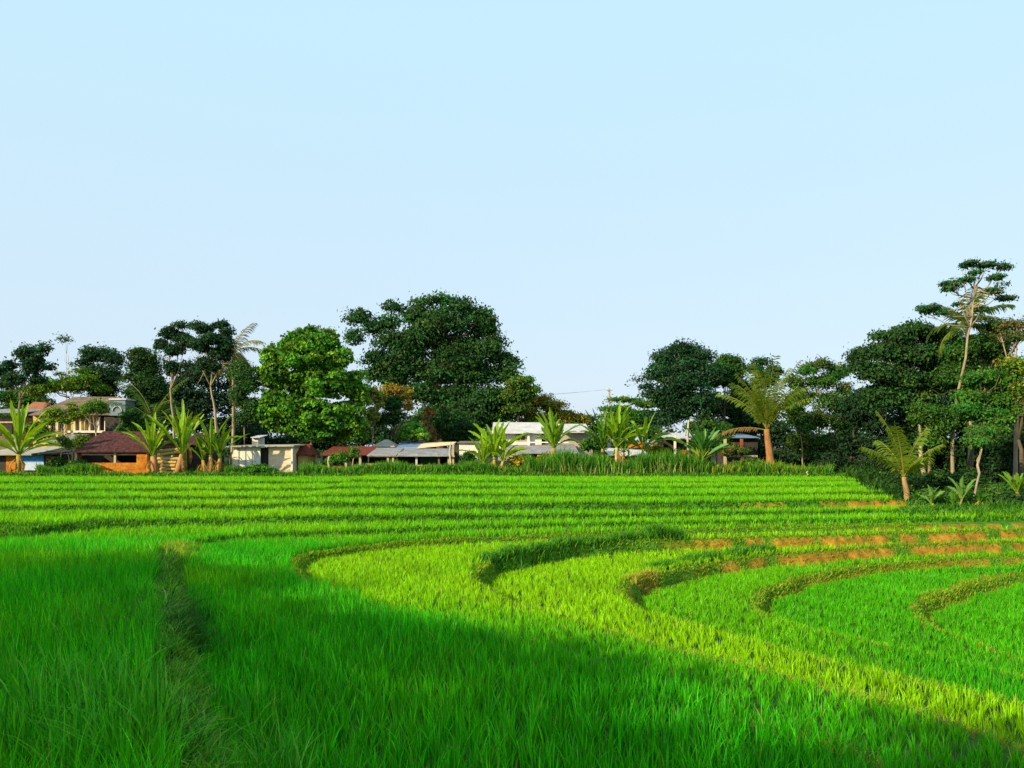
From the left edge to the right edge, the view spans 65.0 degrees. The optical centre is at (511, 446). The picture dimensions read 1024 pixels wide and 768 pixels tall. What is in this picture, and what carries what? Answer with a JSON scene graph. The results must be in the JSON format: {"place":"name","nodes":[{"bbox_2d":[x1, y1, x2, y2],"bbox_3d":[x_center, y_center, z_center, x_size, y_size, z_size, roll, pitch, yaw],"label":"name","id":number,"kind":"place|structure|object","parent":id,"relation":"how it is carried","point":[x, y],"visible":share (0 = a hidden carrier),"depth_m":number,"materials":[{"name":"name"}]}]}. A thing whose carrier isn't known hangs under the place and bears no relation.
{"place":"outdoors","nodes":[
{"label":"outdoors","id":0,"kind":"place"},
{"bbox_2d":[0,478,1023,767],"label":"bank grass","id":1,"kind":"structure","parent":0,"point":[182,626],"depth_m":22.63,"materials":[{"name":"green plant"}]},
{"bbox_2d":[0,447,1023,767],"bbox_3d":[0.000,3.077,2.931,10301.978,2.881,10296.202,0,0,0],"label":"ground","id":2,"kind":"structure","parent":0,"point":[886,551],"depth_m":25.22,"materials":[{"name":"green plant"}]},
{"bbox_2d":[0,409,41,449],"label":"farm house","id":3,"kind":"structure","parent":2,"relation":"on","point":[6,423],"depth_m":74.50,"materials":[{"name":"beige concrete"}]},
{"bbox_2d":[0,387,56,408],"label":"tree","id":4,"kind":"object","parent":2,"relation":"on","point":[6,396],"visible":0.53,"depth_m":87.43,"materials":[{"name":"green plant"}]},
{"bbox_2d":[0,340,58,446],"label":"tree","id":5,"kind":"object","parent":2,"relation":"on","point":[32,360],"visible":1,"depth_m":69.63,"materials":[{"name":"green plant"}]},
{"bbox_2d":[0,447,75,472],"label":"shack","id":6,"kind":"structure","parent":2,"relation":"on","point":[32,457],"depth_m":60.30,"materials":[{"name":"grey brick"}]},
{"bbox_2d":[0,400,76,472],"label":"banana plant","id":7,"kind":"object","parent":2,"relation":"on","point":[18,420],"visible":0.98,"depth_m":58.45,"materials":[{"name":"green plant"}]},
{"bbox_2d":[22,419,54,444],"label":"tree","id":8,"kind":"object","parent":2,"relation":"on","point":[45,429],"visible":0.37,"depth_m":70.46,"materials":[{"name":"green plant"}]},
{"bbox_2d":[26,402,53,417],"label":"farm house","id":9,"kind":"structure","parent":2,"relation":"on","point":[38,405],"depth_m":80.76,"materials":[{"name":"orange tile"}]},
{"bbox_2d":[46,456,67,467],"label":"shrub","id":10,"kind":"object","parent":2,"relation":"on","point":[56,461],"visible":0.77,"depth_m":59.51,"materials":[{"name":"green plant"}]},
{"bbox_2d":[36,402,87,435],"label":"tree","id":11,"kind":"object","parent":2,"relation":"on","point":[75,414],"visible":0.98,"depth_m":69.41,"materials":[{"name":"green plant"}]},
{"bbox_2d":[49,331,75,399],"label":"tree","id":12,"kind":"object","parent":2,"relation":"on","point":[64,338],"visible":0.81,"depth_m":83.82,"materials":[{"name":"green plant"}]},
{"bbox_2d":[52,434,72,459],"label":"sapling","id":13,"kind":"object","parent":2,"relation":"on","point":[64,439],"visible":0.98,"depth_m":59.86,"materials":[{"name":"green plant"}]},
{"bbox_2d":[16,364,113,405],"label":"tree","id":14,"kind":"object","parent":2,"relation":"on","point":[80,382],"visible":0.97,"depth_m":79.27,"materials":[{"name":"green plant"}]},
{"bbox_2d":[29,397,121,446],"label":"yellow house","id":15,"kind":"structure","parent":2,"relation":"on","point":[81,426],"depth_m":73.60,"materials":[{"name":"beige paint"}]},
{"bbox_2d":[71,432,93,459],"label":"shrub","id":16,"kind":"object","parent":2,"relation":"on","point":[80,439],"visible":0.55,"depth_m":63.69,"materials":[{"name":"green plant"}]},
{"bbox_2d":[76,398,111,435],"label":"tree","id":17,"kind":"object","parent":2,"relation":"on","point":[93,406],"visible":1,"depth_m":67.68,"materials":[{"name":"green plant"}]},
{"bbox_2d":[70,341,126,396],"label":"tree","id":18,"kind":"object","parent":2,"relation":"on","point":[94,354],"visible":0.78,"depth_m":81.30,"materials":[{"name":"green plant"}]},
{"bbox_2d":[105,398,135,430],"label":"water tank house","id":19,"kind":"structure","parent":2,"relation":"on","point":[111,423],"depth_m":72.30,"materials":[{"name":"grey concrete"}]},
{"bbox_2d":[73,431,179,473],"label":"tiled shed","id":20,"kind":"structure","parent":2,"relation":"on","point":[120,451],"depth_m":60.71,"materials":[{"name":"brown tile"}]},
{"bbox_2d":[113,407,170,430],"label":"tree","id":21,"kind":"object","parent":2,"relation":"on","point":[127,417],"visible":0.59,"depth_m":69.93,"materials":[{"name":"green plant"}]},
{"bbox_2d":[116,345,169,420],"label":"tree","id":22,"kind":"object","parent":2,"relation":"on","point":[145,371],"visible":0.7,"depth_m":75.24,"materials":[{"name":"green plant"}]},
{"bbox_2d":[104,378,198,430],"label":"coconut palm","id":23,"kind":"object","parent":2,"relation":"on","point":[157,410],"visible":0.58,"depth_m":72.67,"materials":[{"name":"green plant"}]},
{"bbox_2d":[122,404,215,473],"bbox_3d":[-25.034,-0.529,58.845,7.754,5.276,5.324,0,0,0],"label":"banana plant","id":24,"kind":"object","parent":2,"relation":"on","point":[183,433],"visible":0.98,"depth_m":58.51,"materials":[{"name":"green plant"}]},
{"bbox_2d":[157,447,186,473],"bbox_3d":[-25.283,1.000,59.681,1.907,2.019,1.046,0,0,0],"label":"bamboo stack","id":25,"kind":"object","parent":2,"relation":"on","point":[167,464],"visible":0.65,"depth_m":59.23,"materials":[{"name":"wood"}]},
{"bbox_2d":[152,320,193,456],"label":"tree","id":26,"kind":"object","parent":2,"relation":"on","point":[177,348],"visible":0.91,"depth_m":68.77,"materials":[{"name":"green plant"}]},
{"bbox_2d":[164,399,203,471],"bbox_3d":[-25.804,-0.856,63.244,2.938,5.837,4.033,0,0,-22],"label":"banana plant","id":27,"kind":"object","parent":2,"relation":"on","point":[194,420],"visible":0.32,"depth_m":62.87,"materials":[{"name":"green plant"}]},
{"bbox_2d":[187,433,228,471],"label":"tiled house","id":28,"kind":"structure","parent":2,"relation":"on","point":[196,460],"depth_m":64.30,"materials":[{"name":"brown tile"}]},
{"bbox_2d":[185,318,236,432],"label":"tree","id":29,"kind":"object","parent":2,"relation":"on","point":[223,342],"visible":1,"depth_m":66.69,"materials":[{"name":"green plant"}]},
{"bbox_2d":[154,356,275,444],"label":"tree","id":30,"kind":"object","parent":2,"relation":"on","point":[189,394],"visible":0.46,"depth_m":83.26,"materials":[{"name":"green plant"}]},
{"bbox_2d":[181,416,249,474],"bbox_3d":[-21.427,-0.112,57.824,4.551,4.409,4.078,0,0,0],"label":"banana plant","id":31,"kind":"object","parent":2,"relation":"on","point":[219,443],"visible":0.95,"depth_m":57.81,"materials":[{"name":"green plant"}]},
{"bbox_2d":[206,323,265,466],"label":"coconut palm","id":32,"kind":"object","parent":2,"relation":"on","point":[242,356],"visible":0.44,"depth_m":69.87,"materials":[{"name":"green plant"}]},
{"bbox_2d":[224,354,262,444],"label":"tree","id":33,"kind":"object","parent":2,"relation":"on","point":[240,374],"visible":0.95,"depth_m":65.40,"materials":[{"name":"green plant"}]},
{"bbox_2d":[242,461,277,472],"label":"shrub","id":34,"kind":"object","parent":2,"relation":"on","point":[254,467],"visible":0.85,"depth_m":57.50,"materials":[{"name":"green plant"}]},
{"bbox_2d":[230,444,305,472],"bbox_3d":[-18.732,0.964,62.200,4.803,2.398,4.200,0,0,0],"label":"white hut","id":35,"kind":"object","parent":2,"relation":"on","point":[281,457],"visible":0.64,"depth_m":60.50,"materials":[{"name":"white paint"}]},
{"bbox_2d":[229,421,356,450],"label":"tree","id":36,"kind":"object","parent":2,"relation":"on","point":[281,439],"visible":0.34,"depth_m":85.29,"materials":[{"name":"green plant"}]},
{"bbox_2d":[296,444,319,469],"bbox_3d":[-16.325,0.957,63.700,1.447,2.390,3.400,0,0,0],"label":"hut","id":37,"kind":"object","parent":2,"relation":"on","point":[307,452],"visible":0.62,"depth_m":62.64,"materials":[{"name":"red tile"}]},
{"bbox_2d":[251,323,372,444],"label":"tree","id":38,"kind":"object","parent":2,"relation":"on","point":[317,358],"visible":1,"depth_m":65.04,"materials":[{"name":"green plant"}]},
{"bbox_2d":[322,447,352,468],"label":"shrub","id":39,"kind":"object","parent":2,"relation":"on","point":[340,457],"visible":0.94,"depth_m":59.27,"materials":[{"name":"green plant"}]},
{"bbox_2d":[320,446,378,468],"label":"long shed","id":40,"kind":"structure","parent":2,"relation":"on","point":[365,451],"depth_m":64.82,"materials":[{"name":"red tile"}]},
{"bbox_2d":[364,382,387,445],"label":"tree","id":41,"kind":"object","parent":2,"relation":"on","point":[376,397],"visible":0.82,"depth_m":71.76,"materials":[{"name":"green plant"}]},
{"bbox_2d":[347,414,436,447],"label":"tree","id":42,"kind":"object","parent":2,"relation":"on","point":[382,433],"visible":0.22,"depth_m":88.92,"materials":[{"name":"green plant"}]},
{"bbox_2d":[375,394,410,442],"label":"tree","id":43,"kind":"object","parent":2,"relation":"on","point":[391,414],"visible":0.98,"depth_m":72.41,"materials":[{"name":"green plant"}]},
{"bbox_2d":[379,382,417,437],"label":"tree","id":44,"kind":"object","parent":2,"relation":"on","point":[398,390],"visible":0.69,"depth_m":74.45,"materials":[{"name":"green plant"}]},
{"bbox_2d":[365,444,454,465],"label":"metal shed","id":45,"kind":"structure","parent":2,"relation":"on","point":[423,456],"depth_m":62.50,"materials":[{"name":"metal"}]},
{"bbox_2d":[396,441,424,451],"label":"blue roof house","id":46,"kind":"structure","parent":2,"relation":"on","point":[407,445],"depth_m":67.45,"materials":[{"name":"metal"}]},
{"bbox_2d":[396,420,430,442],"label":"tree","id":47,"kind":"object","parent":2,"relation":"on","point":[414,430],"visible":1,"depth_m":68.64,"materials":[{"name":"green plant"}]},
{"bbox_2d":[418,406,440,447],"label":"tree","id":48,"kind":"object","parent":2,"relation":"on","point":[431,412],"visible":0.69,"depth_m":76.71,"materials":[{"name":"brown plant"}]},
{"bbox_2d":[337,289,527,447],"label":"banyan tree","id":49,"kind":"object","parent":2,"relation":"on","point":[458,361],"visible":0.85,"depth_m":84.90,"materials":[{"name":"green plant"}]},
{"bbox_2d":[417,442,455,448],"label":"cream roof house","id":50,"kind":"structure","parent":2,"relation":"on","point":[424,445],"depth_m":66.79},
{"bbox_2d":[433,402,484,447],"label":"tree","id":51,"kind":"object","parent":2,"relation":"on","point":[455,425],"visible":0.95,"depth_m":77.37,"materials":[{"name":"green plant"}]},
{"bbox_2d":[454,441,479,463],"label":"white wall building","id":52,"kind":"structure","parent":2,"relation":"on","point":[467,445],"depth_m":63.00,"materials":[{"name":"white paint"}]},
{"bbox_2d":[457,419,528,467],"bbox_3d":[-1.179,-0.026,58.777,4.619,4.135,4.282,0,0,-27],"label":"banana plant","id":53,"kind":"object","parent":2,"relation":"on","point":[495,440],"visible":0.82,"depth_m":58.76,"materials":[{"name":"green plant"}]},
{"bbox_2d":[0,473,1023,767],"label":"rice plants","id":54,"kind":"object","parent":2,"relation":"on","point":[62,583],"visible":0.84,"depth_m":13.18,"materials":[{"name":"green plant"}]},
{"bbox_2d":[0,458,1023,518],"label":"undergrowth","id":55,"kind":"object","parent":2,"relation":"on","point":[398,467],"visible":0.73,"depth_m":56.78,"materials":[{"name":"green plant"}]},
{"bbox_2d":[496,373,542,421],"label":"tree","id":56,"kind":"object","parent":2,"relation":"on","point":[518,392],"visible":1,"depth_m":83.53,"materials":[{"name":"green plant"}]},
{"bbox_2d":[505,453,535,467],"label":"shrub","id":57,"kind":"object","parent":2,"relation":"on","point":[514,460],"visible":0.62,"depth_m":58.70,"materials":[{"name":"green plant"}]},
{"bbox_2d":[492,422,592,466],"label":"white two storey house","id":58,"kind":"structure","parent":2,"relation":"on","point":[532,446],"depth_m":69.58,"materials":[{"name":"paint"}]},
{"bbox_2d":[514,392,593,427],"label":"tree","id":59,"kind":"object","parent":2,"relation":"on","point":[555,406],"visible":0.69,"depth_m":87.27,"materials":[{"name":"green plant"}]},
{"bbox_2d":[526,407,583,456],"bbox_3d":[3.114,-0.412,58.672,3.025,4.941,4.027,0,0,-36],"label":"banana plant","id":60,"kind":"object","parent":2,"relation":"on","point":[553,433],"visible":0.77,"depth_m":58.58,"materials":[{"name":"green plant"}]},
{"bbox_2d":[156,420,957,458],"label":"distant wood","id":61,"kind":"object","parent":2,"relation":"on","point":[490,455],"visible":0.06,"depth_m":146.37,"materials":[{"name":"green plant"}]},
{"bbox_2d":[577,436,607,456],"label":"shrub","id":62,"kind":"object","parent":2,"relation":"on","point":[588,443],"visible":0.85,"depth_m":62.57,"materials":[{"name":"green plant"}]},
{"bbox_2d":[574,405,638,458],"bbox_3d":[7.021,-0.548,60.208,4.487,5.220,4.380,0,0,-8],"label":"banana plant","id":63,"kind":"object","parent":2,"relation":"on","point":[603,436],"visible":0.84,"depth_m":59.75,"materials":[{"name":"green plant"}]},
{"bbox_2d":[591,400,644,463],"bbox_3d":[7.747,-0.707,58.734,3.767,5.533,3.931,0,0,-23],"label":"banana plant","id":64,"kind":"object","parent":2,"relation":"on","point":[613,426],"visible":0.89,"depth_m":58.73,"materials":[{"name":"green plant"}]},
{"bbox_2d":[605,443,649,461],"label":"house","id":65,"kind":"structure","parent":2,"relation":"on","point":[634,452],"depth_m":64.38,"materials":[{"name":"paint"}]},
{"bbox_2d":[597,394,658,448],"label":"tree","id":66,"kind":"object","parent":2,"relation":"on","point":[635,415],"visible":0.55,"depth_m":79.25,"materials":[{"name":"green plant"}]},
{"bbox_2d":[599,408,685,461],"bbox_3d":[9.296,-0.391,59.952,6.323,4.925,5.433,0,0,-34],"label":"banana plant","id":67,"kind":"object","parent":2,"relation":"on","point":[633,441],"visible":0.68,"depth_m":59.18,"materials":[{"name":"green plant"}]},
{"bbox_2d":[521,444,794,474],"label":"tall reeds","id":68,"kind":"object","parent":2,"relation":"on","point":[652,462],"visible":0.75,"depth_m":57.09,"materials":[{"name":"green plant"}]},
{"bbox_2d":[651,433,689,457],"bbox_3d":[12.790,0.495,64.000,3.005,3.332,4.000,0,0,0],"label":"open hut","id":69,"kind":"object","parent":2,"relation":"on","point":[674,446],"visible":0.33,"depth_m":65.00,"materials":[{"name":"metal"}]},
{"bbox_2d":[624,338,726,436],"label":"tree","id":70,"kind":"object","parent":2,"relation":"on","point":[674,396],"visible":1,"depth_m":69.04,"materials":[{"name":"green plant"}]},
{"bbox_2d":[641,418,738,463],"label":"tree","id":71,"kind":"object","parent":2,"relation":"on","point":[709,426],"visible":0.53,"depth_m":65.38,"materials":[{"name":"green plant"}]},
{"bbox_2d":[672,420,735,462],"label":"banana plant","id":72,"kind":"object","parent":2,"relation":"on","point":[700,441],"visible":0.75,"depth_m":58.61,"materials":[{"name":"green plant"}]},
{"bbox_2d":[705,352,749,420],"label":"tree","id":73,"kind":"object","parent":2,"relation":"on","point":[736,365],"visible":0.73,"depth_m":73.54,"materials":[{"name":"green plant"}]},
{"bbox_2d":[692,378,769,436],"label":"tree","id":74,"kind":"object","parent":2,"relation":"on","point":[738,417],"visible":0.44,"depth_m":76.97,"materials":[{"name":"green plant"}]},
{"bbox_2d":[718,442,753,459],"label":"shrub","id":75,"kind":"object","parent":2,"relation":"on","point":[737,450],"visible":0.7,"depth_m":63.66,"materials":[{"name":"green plant"}]},
{"bbox_2d":[716,434,758,465],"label":"shadowed house","id":76,"kind":"structure","parent":2,"relation":"on","point":[746,440],"depth_m":69.00,"materials":[{"name":"grey metal"}]},
{"bbox_2d":[714,355,816,463],"bbox_3d":[18.594,-2.301,59.923,7.728,8.867,6.733,0,0,0],"label":"coconut palm","id":77,"kind":"object","parent":2,"relation":"on","point":[770,412],"visible":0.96,"depth_m":59.54,"materials":[{"name":"green plant"}]},
{"bbox_2d":[748,353,788,461],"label":"tree","id":78,"kind":"object","parent":2,"relation":"on","point":[760,362],"visible":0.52,"depth_m":81.43,"materials":[{"name":"green plant"}]},
{"bbox_2d":[785,402,816,467],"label":"tree","id":79,"kind":"object","parent":2,"relation":"on","point":[803,424],"visible":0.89,"depth_m":63.73,"materials":[{"name":"green plant"}]},
{"bbox_2d":[751,419,861,466],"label":"tree","id":80,"kind":"object","parent":2,"relation":"on","point":[778,431],"visible":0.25,"depth_m":73.48,"materials":[{"name":"green plant"}]},
{"bbox_2d":[778,356,854,464],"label":"tree","id":81,"kind":"object","parent":2,"relation":"on","point":[835,374],"visible":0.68,"depth_m":65.51,"materials":[{"name":"green plant"}]},
{"bbox_2d":[813,383,908,472],"bbox_3d":[27.279,-1.189,61.867,8.113,8.518,4.526,0,0,0],"label":"tree","id":82,"kind":"object","parent":2,"relation":"on","point":[854,415],"visible":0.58,"depth_m":61.54,"materials":[{"name":"green plant"}]},
{"bbox_2d":[876,472,913,487],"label":"shrub","id":83,"kind":"object","parent":2,"relation":"on","point":[893,477],"visible":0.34,"depth_m":45.67,"materials":[{"name":"green plant"}]},
{"bbox_2d":[840,317,962,474],"bbox_3d":[24.381,-2.864,50.031,7.980,10.520,3.697,0,0,0],"label":"tree","id":84,"kind":"object","parent":2,"relation":"on","point":[901,381],"visible":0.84,"depth_m":49.33,"materials":[{"name":"green plant"}]},
{"bbox_2d":[858,411,945,499],"bbox_3d":[18.463,0.562,38.349,3.532,4.688,3.936,0,0,0],"label":"coconut palm","id":85,"kind":"object","parent":2,"relation":"on","point":[905,468],"visible":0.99,"depth_m":38.24,"materials":[{"name":"green plant"}]},
{"bbox_2d":[888,477,940,498],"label":"shrub","id":86,"kind":"object","parent":2,"relation":"on","point":[914,485],"visible":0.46,"depth_m":39.66,"materials":[{"name":"green plant"}]},
{"bbox_2d":[907,483,948,507],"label":"shrub","id":87,"kind":"object","parent":2,"relation":"on","point":[921,501],"visible":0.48,"depth_m":36.31,"materials":[{"name":"green plant"}]},
{"bbox_2d":[867,394,994,475],"bbox_3d":[27.430,-0.367,52.035,8.716,6.536,4.472,0,0,10],"label":"tree","id":88,"kind":"object","parent":2,"relation":"on","point":[941,461],"visible":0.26,"depth_m":51.42,"materials":[{"name":"green plant"}]},
{"bbox_2d":[901,397,960,472],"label":"tree","id":89,"kind":"object","parent":2,"relation":"on","point":[938,422],"visible":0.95,"depth_m":44.55,"materials":[{"name":"green plant"}]},
{"bbox_2d":[909,466,952,491],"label":"shrub","id":90,"kind":"object","parent":2,"relation":"on","point":[933,478],"visible":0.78,"depth_m":41.47,"materials":[{"name":"green plant"}]},
{"bbox_2d":[920,476,975,505],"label":"banana plant","id":91,"kind":"object","parent":2,"relation":"on","point":[962,491],"visible":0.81,"depth_m":35.88,"materials":[{"name":"green plant"}]},
{"bbox_2d":[941,485,976,505],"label":"shrub","id":92,"kind":"object","parent":2,"relation":"on","point":[946,493],"visible":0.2,"depth_m":37.24,"materials":[{"name":"green plant"}]},
{"bbox_2d":[912,256,1019,472],"bbox_3d":[25.462,-3.950,44.996,6.004,13.573,2.034,0,0,0],"label":"slender tree","id":93,"kind":"object","parent":2,"relation":"on","point":[950,286],"visible":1,"depth_m":44.94,"materials":[{"name":"green plant"}]},
{"bbox_2d":[947,487,987,506],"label":"shrub","id":94,"kind":"object","parent":2,"relation":"on","point":[953,497],"visible":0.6,"depth_m":36.17,"materials":[{"name":"green plant"}]},
{"bbox_2d":[943,465,992,489],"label":"shrub","id":95,"kind":"object","parent":2,"relation":"on","point":[969,475],"visible":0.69,"depth_m":40.82,"materials":[{"name":"green plant"}]},
{"bbox_2d":[926,287,1015,469],"bbox_3d":[27.149,-3.599,47.811,4.741,12.396,4.627,0,0,0],"label":"coconut palm","id":96,"kind":"object","parent":2,"relation":"on","point":[955,329],"visible":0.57,"depth_m":47.65,"materials":[{"name":"green plant"}]},
{"bbox_2d":[929,316,1021,488],"bbox_3d":[27.293,-2.508,47.153,5.354,10.350,2.982,0,0,0],"label":"tree","id":97,"kind":"object","parent":2,"relation":"on","point":[984,347],"visible":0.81,"depth_m":46.66,"materials":[{"name":"green plant"}]},
{"bbox_2d":[934,348,1023,407],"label":"tree","id":98,"kind":"object","parent":2,"relation":"on","point":[974,361],"visible":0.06,"depth_m":55.51,"materials":[{"name":"green plant"}]},
{"bbox_2d":[958,419,1006,502],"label":"tree","id":99,"kind":"object","parent":2,"relation":"on","point":[982,435],"visible":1,"depth_m":37.80,"materials":[{"name":"green plant"}]},
{"bbox_2d":[943,383,1023,483],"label":"tree","id":100,"kind":"object","parent":2,"relation":"on","point":[999,458],"visible":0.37,"depth_m":47.26,"materials":[{"name":"green plant"}]},
{"bbox_2d":[948,364,1023,471],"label":"tree","id":101,"kind":"object","parent":2,"relation":"on","point":[990,406],"visible":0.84,"depth_m":41.58,"materials":[{"name":"green plant"}]},
{"bbox_2d":[972,481,1019,502],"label":"shrub","id":102,"kind":"object","parent":2,"relation":"on","point":[995,488],"visible":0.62,"depth_m":37.78,"materials":[{"name":"green plant"}]},
{"bbox_2d":[982,313,1023,479],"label":"tree","id":103,"kind":"object","parent":2,"relation":"on","point":[1016,337],"visible":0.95,"depth_m":44.85,"materials":[{"name":"green plant"}]},
{"bbox_2d":[985,489,1023,507],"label":"shrub","id":104,"kind":"object","parent":2,"relation":"on","point":[1008,496],"visible":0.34,"depth_m":36.09,"materials":[{"name":"green plant"}]},
{"bbox_2d":[992,353,1023,491],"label":"tree","id":105,"kind":"object","parent":2,"relation":"on","point":[1015,364],"visible":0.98,"depth_m":40.89,"materials":[{"name":"green plant"}]},
{"bbox_2d":[998,471,1023,495],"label":"banana plant","id":106,"kind":"object","parent":2,"relation":"on","point":[1017,484],"visible":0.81,"depth_m":36.46,"materials":[{"name":"green plant"}]},
{"bbox_2d":[0,0,1023,446],"label":"sky","id":107,"kind":"structure","parent":0,"point":[620,181],"materials":[{"name":"blue"}]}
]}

